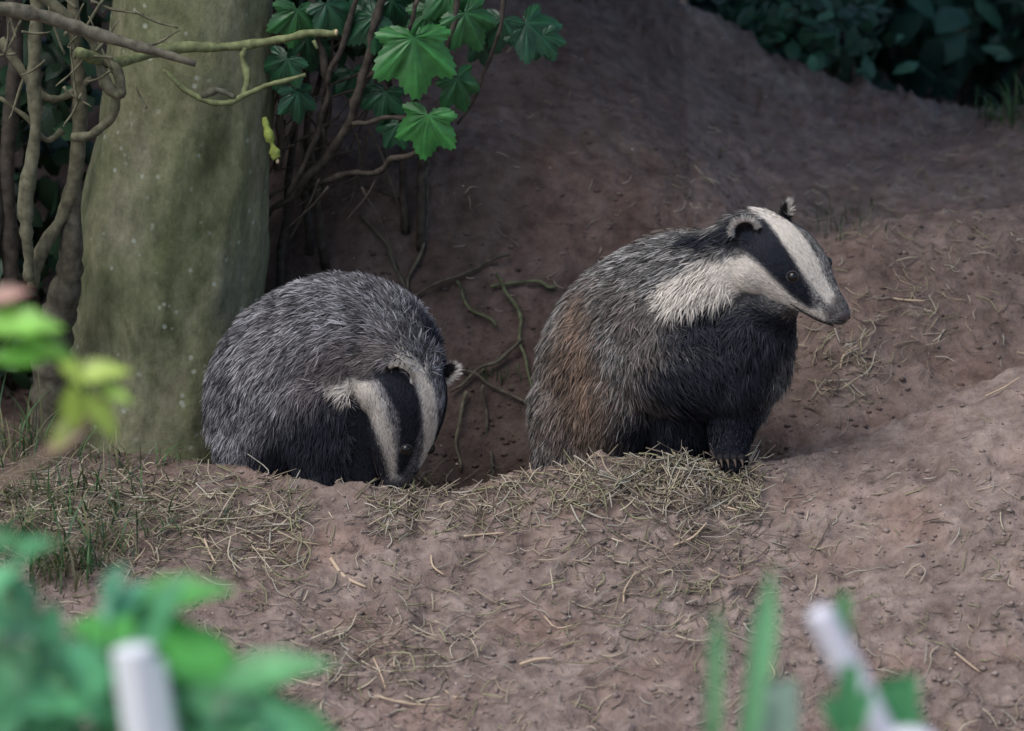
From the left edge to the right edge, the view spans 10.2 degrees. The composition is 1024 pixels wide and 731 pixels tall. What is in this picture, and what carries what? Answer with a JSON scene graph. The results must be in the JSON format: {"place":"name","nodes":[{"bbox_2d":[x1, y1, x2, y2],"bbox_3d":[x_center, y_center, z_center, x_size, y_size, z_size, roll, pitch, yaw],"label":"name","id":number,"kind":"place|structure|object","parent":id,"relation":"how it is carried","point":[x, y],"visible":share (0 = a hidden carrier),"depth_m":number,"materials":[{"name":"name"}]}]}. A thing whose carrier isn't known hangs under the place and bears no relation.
{"place":"outdoors","nodes":[
{"label":"outdoors","id":0,"kind":"place"},
{"bbox_2d":[0,0,1023,730],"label":"ground","id":1,"kind":"structure","parent":0,"point":[690,80],"depth_m":7.20,"materials":[{"name":"soil"}]},
{"bbox_2d":[0,0,111,399],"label":"shrub","id":2,"kind":"object","parent":1,"relation":"on","point":[57,67],"visible":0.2,"depth_m":7.47,"materials":[{"name":"brown plant"}]},
{"bbox_2d":[0,284,136,488],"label":"bramble","id":3,"kind":"object","parent":1,"relation":"on","point":[28,317],"visible":1,"depth_m":4.63,"materials":[{"name":"green plant"}]},
{"bbox_2d":[0,535,335,730],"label":"wild plant","id":4,"kind":"object","parent":1,"relation":"on","point":[47,649],"visible":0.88,"depth_m":4.27,"materials":[{"name":"green plant"}]},
{"bbox_2d":[0,0,337,463],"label":"sycamore tree","id":5,"kind":"object","parent":1,"relation":"on","point":[157,285],"visible":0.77,"depth_m":7.17,"materials":[{"name":"green plant"}]},
{"bbox_2d":[200,270,462,488],"bbox_3d":[-0.225,0.043,7.074,0.370,0.336,0.206,10,16,39],"label":"badger","id":6,"kind":"object","parent":1,"relation":"on","point":[325,378],"visible":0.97,"depth_m":6.98,"materials":[{"name":"fur"}]},
{"bbox_2d":[274,0,429,288],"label":"shrub","id":7,"kind":"object","parent":1,"relation":"on","point":[348,55],"visible":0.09,"depth_m":7.40,"materials":[{"name":"brown plant"}]},
{"bbox_2d":[264,0,564,268],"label":"sycamore sapling","id":8,"kind":"object","parent":1,"relation":"on","point":[411,62],"visible":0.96,"depth_m":7.20,"materials":[{"name":"green plant"}]},
{"bbox_2d":[326,159,555,479],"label":"fallen twigs","id":9,"kind":"object","parent":1,"relation":"on","point":[473,309],"visible":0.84,"depth_m":7.39,"materials":[{"name":"brown wood"}]},
{"bbox_2d":[0,41,1023,730],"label":"straw","id":10,"kind":"object","parent":1,"relation":"on","point":[692,475],"visible":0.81,"depth_m":6.91,"materials":[{"name":"beige plant"}]},
{"bbox_2d":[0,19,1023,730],"bbox_3d":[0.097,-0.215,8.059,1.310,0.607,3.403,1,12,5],"label":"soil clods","id":11,"kind":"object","parent":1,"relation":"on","point":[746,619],"visible":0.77,"depth_m":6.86,"materials":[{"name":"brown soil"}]},
{"bbox_2d":[0,73,1023,598],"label":"grass","id":12,"kind":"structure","parent":1,"relation":"on","point":[12,535],"depth_m":6.98,"materials":[{"name":"plant"}]},
{"bbox_2d":[523,196,850,474],"bbox_3d":[0.221,0.000,7.025,0.469,0.445,0.214,9,15,37],"label":"badger","id":13,"kind":"object","parent":1,"relation":"on","point":[688,338],"visible":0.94,"depth_m":6.94,"materials":[{"name":"fur"}]},
{"bbox_2d":[712,0,927,89],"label":"shrub","id":14,"kind":"object","parent":1,"relation":"on","point":[815,34],"visible":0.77,"depth_m":8.21,"materials":[{"name":"green plant"}]},
{"bbox_2d":[679,0,1023,107],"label":"shrub","id":15,"kind":"object","parent":1,"relation":"on","point":[972,48],"visible":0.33,"depth_m":8.62,"materials":[{"name":"green plant"}]},
{"bbox_2d":[704,570,922,730],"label":"reed grass","id":16,"kind":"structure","parent":0,"point":[769,704],"depth_m":4.28,"materials":[{"name":"green plant"}]}
]}

